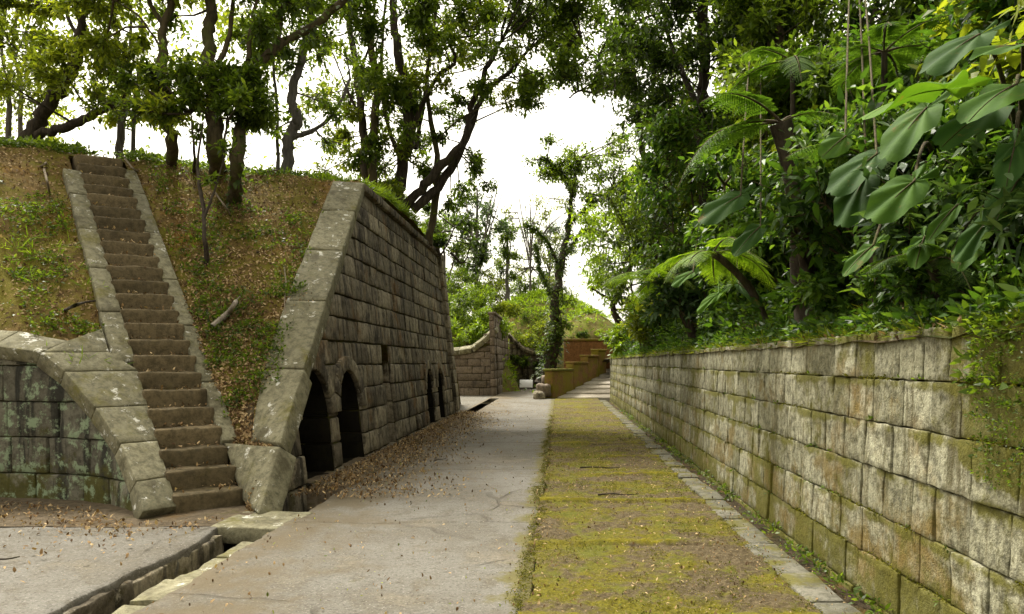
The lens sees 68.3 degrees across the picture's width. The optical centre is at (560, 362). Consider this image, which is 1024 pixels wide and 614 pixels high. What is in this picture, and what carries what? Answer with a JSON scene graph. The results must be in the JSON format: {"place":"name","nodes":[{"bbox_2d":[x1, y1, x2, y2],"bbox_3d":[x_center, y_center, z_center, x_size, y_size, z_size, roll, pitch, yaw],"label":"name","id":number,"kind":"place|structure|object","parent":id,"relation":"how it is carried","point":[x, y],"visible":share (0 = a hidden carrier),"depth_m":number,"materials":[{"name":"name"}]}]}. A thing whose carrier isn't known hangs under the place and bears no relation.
{"place":"outdoors","nodes":[
{"label":"outdoors","id":0,"kind":"place"},
{"bbox_2d":[0,527,217,613],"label":"pavement","id":1,"kind":"structure","parent":0,"point":[49,589],"depth_m":6.12,"materials":[{"name":"concrete"}]},
{"bbox_2d":[0,485,310,527],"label":"dirt apron","id":2,"kind":"object","parent":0,"point":[117,512],"visible":0.29,"depth_m":7.84,"materials":[{"name":"soil"}]},
{"bbox_2d":[0,147,465,510],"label":"terrain","id":3,"kind":"structure","parent":0,"point":[8,323],"depth_m":11.41,"materials":[{"name":"plant"}]},
{"bbox_2d":[0,0,68,134],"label":"young tree","id":4,"kind":"object","parent":3,"relation":"on","point":[19,109],"visible":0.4,"depth_m":15.79,"materials":[{"name":"green plant"}]},
{"bbox_2d":[0,1,68,137],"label":"young tree","id":5,"kind":"object","parent":3,"relation":"on","point":[8,125],"visible":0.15,"depth_m":15.96,"materials":[{"name":"green plant"}]},
{"bbox_2d":[0,0,158,139],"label":"broadleaf tree","id":6,"kind":"object","parent":3,"relation":"on","point":[59,82],"visible":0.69,"depth_m":13.73,"materials":[{"name":"green plant"}]},
{"bbox_2d":[0,329,177,527],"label":"curved retaining wall","id":7,"kind":"structure","parent":3,"relation":"on","point":[84,429],"depth_m":8.73,"materials":[{"name":"stone"}]},
{"bbox_2d":[72,0,144,158],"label":"young tree","id":8,"kind":"object","parent":3,"relation":"on","point":[111,122],"visible":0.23,"depth_m":14.98,"materials":[{"name":"green plant"}]},
{"bbox_2d":[51,0,214,166],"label":"broadleaf tree","id":9,"kind":"object","parent":3,"relation":"on","point":[98,42],"visible":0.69,"depth_m":12.40,"materials":[{"name":"green plant"}]},
{"bbox_2d":[62,154,244,512],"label":"stone staircase","id":10,"kind":"structure","parent":3,"relation":"on","point":[190,477],"depth_m":9.91,"materials":[{"name":"stone"}]},
{"bbox_2d":[95,42,273,172],"bbox_3d":[-6.430,-4.207,12.762,2.545,1.954,4.625,0,0,-38],"label":"broadleaf tree","id":11,"kind":"object","parent":3,"relation":"on","point":[123,78],"visible":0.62,"depth_m":11.91,"materials":[{"name":"green plant"}]},
{"bbox_2d":[0,0,394,178],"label":"woods","id":12,"kind":"object","parent":3,"relation":"on","point":[223,21],"visible":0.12,"depth_m":22.94,"materials":[{"name":"leaf"},{"name":"bark"}]},
{"bbox_2d":[0,134,413,416],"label":"ground cover","id":13,"kind":"object","parent":3,"relation":"on","point":[76,147],"visible":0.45,"depth_m":10.94,"materials":[{"name":"green plant"}]},
{"bbox_2d":[138,0,287,178],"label":"broadleaf tree","id":14,"kind":"object","parent":3,"relation":"on","point":[214,118],"visible":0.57,"depth_m":12.10,"materials":[{"name":"green plant"}]},
{"bbox_2d":[184,114,244,265],"bbox_3d":[-5.404,-2.638,11.745,0.726,2.559,1.228,0,0,-36],"label":"young tree","id":15,"kind":"object","parent":3,"relation":"on","point":[208,180],"visible":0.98,"depth_m":11.45,"materials":[{"name":"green plant"}]},
{"bbox_2d":[0,162,436,366],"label":"grass","id":16,"kind":"structure","parent":3,"relation":"on","point":[335,177],"depth_m":14.29,"materials":[{"name":"green plant"}]},
{"bbox_2d":[211,0,352,207],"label":"broadleaf tree","id":17,"kind":"object","parent":3,"relation":"on","point":[258,31],"visible":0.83,"depth_m":12.44,"materials":[{"name":"green plant"}]},
{"bbox_2d":[240,0,370,172],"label":"broadleaf tree","id":18,"kind":"object","parent":3,"relation":"on","point":[296,122],"visible":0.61,"depth_m":14.98,"materials":[{"name":"green plant"}]},
{"bbox_2d":[225,181,460,513],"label":"stone facade","id":19,"kind":"structure","parent":3,"relation":"on","point":[337,395],"depth_m":12.54,"materials":[{"name":"stone"}]},
{"bbox_2d":[279,0,533,245],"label":"broadleaf tree","id":20,"kind":"object","parent":3,"relation":"on","point":[345,135],"visible":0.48,"depth_m":19.92,"materials":[{"name":"green leaf"},{"name":"bark"}]},
{"bbox_2d":[421,202,497,277],"bbox_3d":[-3.112,-3.790,22.834,2.577,2.431,2.574,0,0,0],"label":"broadleaf tree","id":21,"kind":"object","parent":3,"relation":"on","point":[440,240],"visible":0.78,"depth_m":22.83,"materials":[{"name":"green plant"}]},
{"bbox_2d":[323,0,610,220],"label":"broadleaf tree","id":22,"kind":"object","parent":3,"relation":"on","point":[418,16],"visible":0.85,"depth_m":19.53,"materials":[{"name":"green plant"}]},
{"bbox_2d":[0,145,1015,613],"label":"leaf litter","id":23,"kind":"object","parent":3,"relation":"on","point":[244,431],"visible":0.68,"depth_m":10.57,"materials":[{"name":"plant"}]},
{"bbox_2d":[0,399,489,552],"bbox_3d":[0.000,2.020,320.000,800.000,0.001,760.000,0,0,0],"label":"ground","id":24,"kind":"structure","parent":0,"point":[474,409],"depth_m":9.25,"materials":[{"name":"soil"}]},
{"bbox_2d":[62,510,308,613],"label":"stone drain","id":25,"kind":"object","parent":24,"relation":"on","point":[137,594],"visible":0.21,"depth_m":5.75,"materials":[{"name":"stone"}]},
{"bbox_2d":[210,511,312,543],"bbox_3d":[-3.011,1.673,7.624,0.767,0.190,0.772,0,0,4],"label":"drain cover","id":26,"kind":"object","parent":25,"relation":"on","point":[239,528],"visible":0.59,"depth_m":7.37,"materials":[{"name":"stone"}]},
{"bbox_2d":[508,333,545,387],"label":"end wall","id":27,"kind":"structure","parent":24,"relation":"on","point":[516,347],"depth_m":46.00,"materials":[{"name":"stone"}]},
{"bbox_2d":[519,123,640,392],"bbox_3d":[1.583,-4.919,37.095,7.443,14.076,7.528,0,0,0],"label":"ivy tree","id":28,"kind":"object","parent":24,"relation":"on","point":[557,172],"visible":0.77,"depth_m":37.09,"materials":[{"name":"green plant"}]},
{"bbox_2d":[557,369,609,401],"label":"stone staircase","id":29,"kind":"structure","parent":24,"relation":"on","point":[598,387],"depth_m":34.74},
{"bbox_2d":[543,349,606,398],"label":"stepped parapet","id":30,"kind":"structure","parent":29,"relation":"on","point":[574,375],"depth_m":35.12,"materials":[{"name":"stone"}]},
{"bbox_2d":[609,402,880,613],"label":"gutter soil","id":31,"kind":"structure","parent":24,"relation":"on","point":[860,605],"depth_m":6.84,"materials":[{"name":"soil"}]},
{"bbox_2d":[618,298,1023,613],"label":"weeds","id":32,"kind":"object","parent":31,"relation":"on","point":[967,324],"visible":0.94,"depth_m":3.71,"materials":[{"name":"green plant"}]},
{"bbox_2d":[610,318,1023,613],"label":"retaining wall","id":33,"kind":"structure","parent":24,"relation":"on","point":[904,459],"depth_m":5.08,"materials":[{"name":"stone"}]},
{"bbox_2d":[608,278,1023,358],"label":"grass","id":34,"kind":"structure","parent":33,"relation":"on","point":[828,332],"depth_m":5.99,"materials":[{"name":"green plant"}]},
{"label":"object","id":35,"kind":"structure","parent":24,"relation":"on","visible":0},
{"bbox_2d":[600,400,862,613],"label":"kerb","id":36,"kind":"structure","parent":35,"relation":"on","point":[813,585],"depth_m":6.48,"materials":[{"name":"stone"}]},
{"bbox_2d":[131,388,554,613],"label":"path","id":37,"kind":"structure","parent":0,"point":[295,584],"depth_m":6.60,"materials":[{"name":"concrete"}]},
{"bbox_2d":[306,412,473,509],"bbox_3d":[-3.015,1.723,16.750,0.670,0.358,14.500,0,0,0],"label":"soil strip","id":38,"kind":"object","parent":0,"point":[313,500],"visible":0.48,"depth_m":10.86,"materials":[{"name":"soil"}]},
{"bbox_2d":[0,0,914,322],"label":"sky","id":39,"kind":"structure","parent":0,"point":[503,140],"materials":[{"name":"white"}]},
{"bbox_2d":[460,395,493,411],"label":"pavement","id":40,"kind":"structure","parent":0,"point":[468,402],"depth_m":31.63,"materials":[{"name":"concrete"}]},
{"bbox_2d":[454,326,498,394],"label":"curved retaining wall","id":41,"kind":"structure","parent":40,"relation":"on","point":[472,365],"depth_m":36.40,"materials":[{"name":"stone"}]},
{"bbox_2d":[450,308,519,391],"bbox_3d":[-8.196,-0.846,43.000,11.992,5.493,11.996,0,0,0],"label":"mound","id":42,"kind":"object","parent":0,"point":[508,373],"visible":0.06,"depth_m":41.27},
{"bbox_2d":[448,289,479,325],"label":"shrub","id":43,"kind":"object","parent":42,"relation":"on","point":[456,309],"visible":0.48,"depth_m":40.43,"materials":[{"name":"green plant"}]},
{"bbox_2d":[448,281,503,313],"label":"shrub","id":44,"kind":"object","parent":42,"relation":"on","point":[483,301],"visible":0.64,"depth_m":42.50,"materials":[{"name":"green plant"}]},
{"bbox_2d":[450,311,502,346],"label":"shrub","id":45,"kind":"object","parent":42,"relation":"on","point":[471,335],"visible":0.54,"depth_m":39.19,"materials":[{"name":"green plant"}]},
{"bbox_2d":[449,177,514,314],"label":"broadleaf tree","id":46,"kind":"object","parent":42,"relation":"on","point":[488,211],"visible":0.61,"depth_m":45.87,"materials":[{"name":"green leaf"},{"name":"grey bark"}]},
{"bbox_2d":[465,304,515,340],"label":"shrub","id":47,"kind":"object","parent":42,"relation":"on","point":[503,325],"visible":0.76,"depth_m":39.71,"materials":[{"name":"green plant"}]},
{"bbox_2d":[488,312,508,395],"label":"stone facade","id":48,"kind":"structure","parent":42,"relation":"on","point":[500,350],"depth_m":37.91,"materials":[{"name":"stone"}]},
{"bbox_2d":[449,288,614,390],"bbox_3d":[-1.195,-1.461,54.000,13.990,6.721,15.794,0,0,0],"label":"mound","id":49,"kind":"object","parent":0,"point":[524,328],"visible":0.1,"depth_m":49.28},
{"bbox_2d":[415,195,484,304],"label":"broadleaf tree","id":50,"kind":"object","parent":49,"relation":"on","point":[456,248],"visible":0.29,"depth_m":49.63,"materials":[{"name":"green plant"}]},
{"bbox_2d":[446,261,492,296],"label":"shrub","id":51,"kind":"object","parent":49,"relation":"on","point":[451,284],"visible":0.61,"depth_m":45.48,"materials":[{"name":"green plant"}]},
{"bbox_2d":[447,242,511,314],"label":"broadleaf tree","id":52,"kind":"object","parent":49,"relation":"on","point":[491,281],"visible":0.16,"depth_m":57.78,"materials":[{"name":"green plant"}]},
{"bbox_2d":[493,218,529,300],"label":"broadleaf tree","id":53,"kind":"object","parent":49,"relation":"on","point":[506,255],"visible":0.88,"depth_m":55.26,"materials":[{"name":"green plant"}]},
{"bbox_2d":[488,185,568,291],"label":"broadleaf tree","id":54,"kind":"object","parent":49,"relation":"on","point":[530,253],"visible":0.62,"depth_m":60.00,"materials":[{"name":"grey bark"},{"name":"green leaf"}]},
{"bbox_2d":[511,207,580,285],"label":"broadleaf tree","id":55,"kind":"object","parent":49,"relation":"on","point":[553,229],"visible":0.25,"depth_m":63.65,"materials":[{"name":"green leaf"},{"name":"grey-brown bark"}]},
{"bbox_2d":[557,313,613,368],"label":"mound","id":56,"kind":"object","parent":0,"point":[596,325],"visible":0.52,"depth_m":42.16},
{"bbox_2d":[517,398,822,613],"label":"moss path","id":57,"kind":"structure","parent":0,"point":[668,542],"depth_m":6.53,"materials":[{"name":"plant"},{"name":"soil"}]},
{"bbox_2d":[505,365,1023,613],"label":"moss","id":58,"kind":"object","parent":57,"relation":"on","point":[882,377],"visible":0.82,"depth_m":6.29,"materials":[{"name":"plant"}]},
{"bbox_2d":[603,235,1023,363],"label":"bank","id":59,"kind":"structure","parent":0,"point":[606,360],"depth_m":6.61,"materials":[{"name":"plant"}]},
{"bbox_2d":[523,0,710,331],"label":"broadleaf tree","id":60,"kind":"object","parent":59,"relation":"on","point":[599,88],"visible":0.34,"depth_m":19.81,"materials":[{"name":"green plant"}]},
{"bbox_2d":[599,316,637,357],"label":"shrub","id":61,"kind":"object","parent":59,"relation":"on","point":[615,344],"visible":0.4,"depth_m":25.27,"materials":[{"name":"green plant"}]},
{"bbox_2d":[564,161,685,348],"bbox_3d":[3.357,-4.305,30.489,6.425,8.266,6.095,0,0,0],"label":"broadleaf tree","id":62,"kind":"object","parent":59,"relation":"on","point":[592,220],"visible":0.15,"depth_m":29.95,"materials":[{"name":"green plant"}]},
{"bbox_2d":[576,173,689,349],"bbox_3d":[2.207,-2.881,20.849,3.641,5.674,4.737,0,0,0],"label":"tall shrub","id":63,"kind":"object","parent":59,"relation":"on","point":[619,242],"visible":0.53,"depth_m":19.91,"materials":[{"name":"green plant"}]},
{"bbox_2d":[616,304,661,346],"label":"shrub","id":64,"kind":"object","parent":59,"relation":"on","point":[639,332],"visible":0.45,"depth_m":18.86,"materials":[{"name":"green plant"}]},
{"bbox_2d":[602,268,721,339],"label":"tree fern","id":65,"kind":"object","parent":59,"relation":"on","point":[636,277],"visible":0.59,"depth_m":13.30,"materials":[{"name":"green plant"}]},
{"bbox_2d":[579,0,789,313],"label":"broadleaf tree","id":66,"kind":"object","parent":59,"relation":"on","point":[641,44],"visible":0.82,"depth_m":14.42,"materials":[{"name":"green plant"}]},
{"bbox_2d":[617,87,751,292],"bbox_3d":[2.543,-2.747,14.487,2.984,5.044,3.854,0,0,0],"label":"tall shrub","id":67,"kind":"object","parent":59,"relation":"on","point":[659,163],"visible":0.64,"depth_m":13.88,"materials":[{"name":"green plant"}]},
{"bbox_2d":[641,259,751,330],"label":"shrub","id":68,"kind":"object","parent":59,"relation":"on","point":[689,303],"visible":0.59,"depth_m":12.75,"materials":[{"name":"green plant"}]},
{"bbox_2d":[644,237,776,329],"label":"fern","id":69,"kind":"object","parent":59,"relation":"on","point":[728,266],"visible":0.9,"depth_m":8.49,"materials":[{"name":"green plant"}]},
{"bbox_2d":[671,215,763,313],"bbox_3d":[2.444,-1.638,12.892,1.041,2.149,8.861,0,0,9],"label":"taro plant","id":70,"kind":"object","parent":59,"relation":"on","point":[679,280],"visible":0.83,"depth_m":8.90,"materials":[{"name":"green plant"}]},
{"bbox_2d":[678,146,789,320],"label":"tall shrub","id":71,"kind":"object","parent":59,"relation":"on","point":[717,230],"visible":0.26,"depth_m":9.88,"materials":[{"name":"green plant"}]},
{"bbox_2d":[698,41,771,256],"bbox_3d":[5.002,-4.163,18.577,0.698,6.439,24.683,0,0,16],"label":"taro plant","id":72,"kind":"object","parent":59,"relation":"on","point":[721,208],"visible":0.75,"depth_m":6.88,"materials":[{"name":"green plant"}]},
{"bbox_2d":[677,87,803,202],"bbox_3d":[4.253,-3.817,15.712,4.330,4.264,3.499,0,0,0],"label":"broadleaf tree","id":73,"kind":"object","parent":59,"relation":"on","point":[708,110],"visible":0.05,"depth_m":14.77,"materials":[{"name":"green plant"}]},
{"bbox_2d":[704,266,785,307],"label":"shrub","id":74,"kind":"object","parent":59,"relation":"on","point":[730,290],"visible":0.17,"depth_m":10.68,"materials":[{"name":"green plant"}]},
{"bbox_2d":[721,211,789,287],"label":"shrub","id":75,"kind":"object","parent":59,"relation":"on","point":[775,249],"visible":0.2,"depth_m":9.86,"materials":[{"name":"green plant"}]},
{"bbox_2d":[677,90,862,334],"bbox_3d":[1.939,-1.339,7.337,1.723,2.296,1.579,0,0,0],"label":"tree fern","id":76,"kind":"object","parent":59,"relation":"on","point":[724,135],"visible":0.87,"depth_m":7.16,"materials":[{"name":"green leaf"},{"name":"bark"}]},
{"bbox_2d":[707,27,842,174],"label":"tall shrub","id":77,"kind":"object","parent":59,"relation":"on","point":[739,68],"visible":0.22,"depth_m":10.63,"materials":[{"name":"green plant"}]},
{"bbox_2d":[723,46,827,114],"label":"fern","id":78,"kind":"object","parent":59,"relation":"on","point":[792,65],"visible":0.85,"depth_m":9.77,"materials":[{"name":"green leaf"},{"name":"bark"}]},
{"bbox_2d":[714,213,852,319],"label":"fern","id":79,"kind":"object","parent":59,"relation":"on","point":[804,264],"visible":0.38,"depth_m":7.04,"materials":[{"name":"green plant"}]},
{"bbox_2d":[691,0,884,124],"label":"broadleaf tree","id":80,"kind":"object","parent":59,"relation":"on","point":[782,20],"visible":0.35,"depth_m":11.99,"materials":[{"name":"green plant"}]},
{"bbox_2d":[778,268,855,316],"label":"shrub","id":81,"kind":"object","parent":59,"relation":"on","point":[819,308],"visible":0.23,"depth_m":7.15,"materials":[{"name":"green plant"}]},
{"bbox_2d":[611,104,1023,356],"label":"undergrowth","id":82,"kind":"object","parent":59,"relation":"on","point":[1011,295],"visible":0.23,"depth_m":6.47,"materials":[{"name":"green plant"}]},
{"bbox_2d":[747,67,903,255],"bbox_3d":[3.026,-2.032,8.534,1.818,2.564,3.104,0,0,19],"label":"tall shrub","id":83,"kind":"object","parent":59,"relation":"on","point":[810,127],"visible":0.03,"depth_m":7.75,"materials":[{"name":"green plant"}]},
{"bbox_2d":[755,36,916,103],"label":"tree fern","id":84,"kind":"object","parent":59,"relation":"on","point":[778,79],"visible":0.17,"depth_m":10.48,"materials":[{"name":"green plant"}]},
{"bbox_2d":[781,244,899,309],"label":"shrub","id":85,"kind":"object","parent":59,"relation":"on","point":[810,292],"visible":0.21,"depth_m":6.59,"materials":[{"name":"green plant"}]},
{"bbox_2d":[817,0,887,227],"bbox_3d":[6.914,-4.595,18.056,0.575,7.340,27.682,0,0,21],"label":"taro plant","id":86,"kind":"object","parent":59,"relation":"on","point":[851,192],"visible":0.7,"depth_m":5.30,"materials":[{"name":"green plant"}]},
{"bbox_2d":[792,20,919,113],"bbox_3d":[4.706,-3.061,9.582,3.970,3.051,2.979,0,0,0],"label":"broadleaf tree","id":87,"kind":"object","parent":59,"relation":"on","point":[822,76],"visible":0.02,"depth_m":8.64,"materials":[{"name":"green plant"}]},
{"bbox_2d":[783,144,945,302],"bbox_3d":[2.566,-1.036,6.011,1.169,1.358,1.386,0,0,36],"label":"fern","id":88,"kind":"object","parent":59,"relation":"on","point":[854,149],"visible":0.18,"depth_m":5.98,"materials":[{"name":"green plant"}]},
{"bbox_2d":[808,0,945,62],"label":"broadleaf tree","id":89,"kind":"object","parent":59,"relation":"on","point":[905,9],"visible":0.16,"depth_m":10.96,"materials":[{"name":"green plant"}]},
{"bbox_2d":[822,4,938,120],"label":"tall shrub","id":90,"kind":"object","parent":59,"relation":"on","point":[854,39],"visible":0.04,"depth_m":8.76,"materials":[{"name":"green plant"}]},
{"bbox_2d":[746,66,1017,269],"bbox_3d":[3.135,-1.534,6.187,3.079,1.630,1.840,0,0,6],"label":"shrub","id":91,"kind":"object","parent":59,"relation":"on","point":[807,196],"visible":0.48,"depth_m":6.47,"materials":[{"name":"green plant"}]},
{"bbox_2d":[828,14,956,105],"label":"fern","id":92,"kind":"object","parent":59,"relation":"on","point":[899,36],"visible":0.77,"depth_m":7.62,"materials":[{"name":"green leaf"},{"name":"bark"}]},
{"bbox_2d":[842,223,946,319],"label":"shrub","id":93,"kind":"object","parent":59,"relation":"on","point":[908,287],"visible":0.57,"depth_m":5.09,"materials":[{"name":"green plant"}]},
{"bbox_2d":[842,70,990,276],"bbox_3d":[2.400,-1.173,5.242,0.779,1.332,3.258,0,0,22],"label":"taro plant","id":94,"kind":"object","parent":59,"relation":"on","point":[894,199],"visible":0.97,"depth_m":4.36,"materials":[{"name":"green plant"}]},
{"bbox_2d":[857,243,987,303],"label":"fern","id":95,"kind":"object","parent":59,"relation":"on","point":[934,262],"visible":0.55,"depth_m":4.46,"materials":[{"name":"green plant"}]},
{"bbox_2d":[860,175,987,279],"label":"shrub","id":96,"kind":"object","parent":59,"relation":"on","point":[892,241],"visible":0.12,"depth_m":4.76,"materials":[{"name":"green plant"}]},
{"bbox_2d":[845,63,1008,231],"bbox_3d":[3.426,-1.562,6.192,2.614,1.384,1.562,0,0,-41],"label":"shrub","id":97,"kind":"object","parent":59,"relation":"on","point":[896,115],"visible":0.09,"depth_m":5.71,"materials":[{"name":"green plant"}]},
{"bbox_2d":[848,122,1023,277],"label":"shrub","id":98,"kind":"object","parent":59,"relation":"on","point":[1013,228],"visible":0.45,"depth_m":4.60,"materials":[{"name":"green leaf"},{"name":"bark"}]},
{"bbox_2d":[906,193,990,270],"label":"taro plant","id":99,"kind":"object","parent":59,"relation":"on","point":[965,253],"visible":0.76,"depth_m":4.19,"materials":[{"name":"green plant"}]},
{"bbox_2d":[874,7,1023,147],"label":"shrub","id":100,"kind":"object","parent":59,"relation":"on","point":[899,88],"visible":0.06,"depth_m":6.66,"materials":[{"name":"green plant"}]},
{"bbox_2d":[892,0,1023,114],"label":"shrub","id":101,"kind":"object","parent":59,"relation":"on","point":[966,28],"visible":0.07,"depth_m":6.50,"materials":[{"name":"green plant"}]},
{"bbox_2d":[926,174,994,259],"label":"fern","id":102,"kind":"object","parent":59,"relation":"on","point":[983,184],"visible":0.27,"depth_m":4.55,"materials":[{"name":"green plant"}]},
{"bbox_2d":[907,103,1023,233],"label":"shrub","id":103,"kind":"object","parent":59,"relation":"on","point":[978,171],"visible":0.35,"depth_m":4.82,"materials":[{"name":"green plant"}]},
{"bbox_2d":[915,240,1023,306],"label":"shrub","id":104,"kind":"object","parent":59,"relation":"on","point":[984,264],"visible":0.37,"depth_m":3.98,"materials":[{"name":"green plant"}]},
{"bbox_2d":[915,0,1023,87],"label":"shrub","id":105,"kind":"object","parent":59,"relation":"on","point":[981,6],"visible":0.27,"depth_m":6.36,"materials":[{"name":"green plant"}]},
{"bbox_2d":[919,19,1023,232],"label":"taro plant","id":106,"kind":"object","parent":59,"relation":"on","point":[990,106],"visible":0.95,"depth_m":3.85,"materials":[{"name":"green plant"}]},
{"bbox_2d":[953,0,1023,101],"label":"shrub","id":107,"kind":"object","parent":59,"relation":"on","point":[1009,61],"visible":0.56,"depth_m":5.14,"materials":[{"name":"yellow plant"}]},
{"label":"terrain","id":108,"kind":"structure","parent":0,"visible":0},
{"bbox_2d":[563,339,612,368],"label":"rendered wall","id":109,"kind":"structure","parent":108,"relation":"on","point":[575,348],"depth_m":39.50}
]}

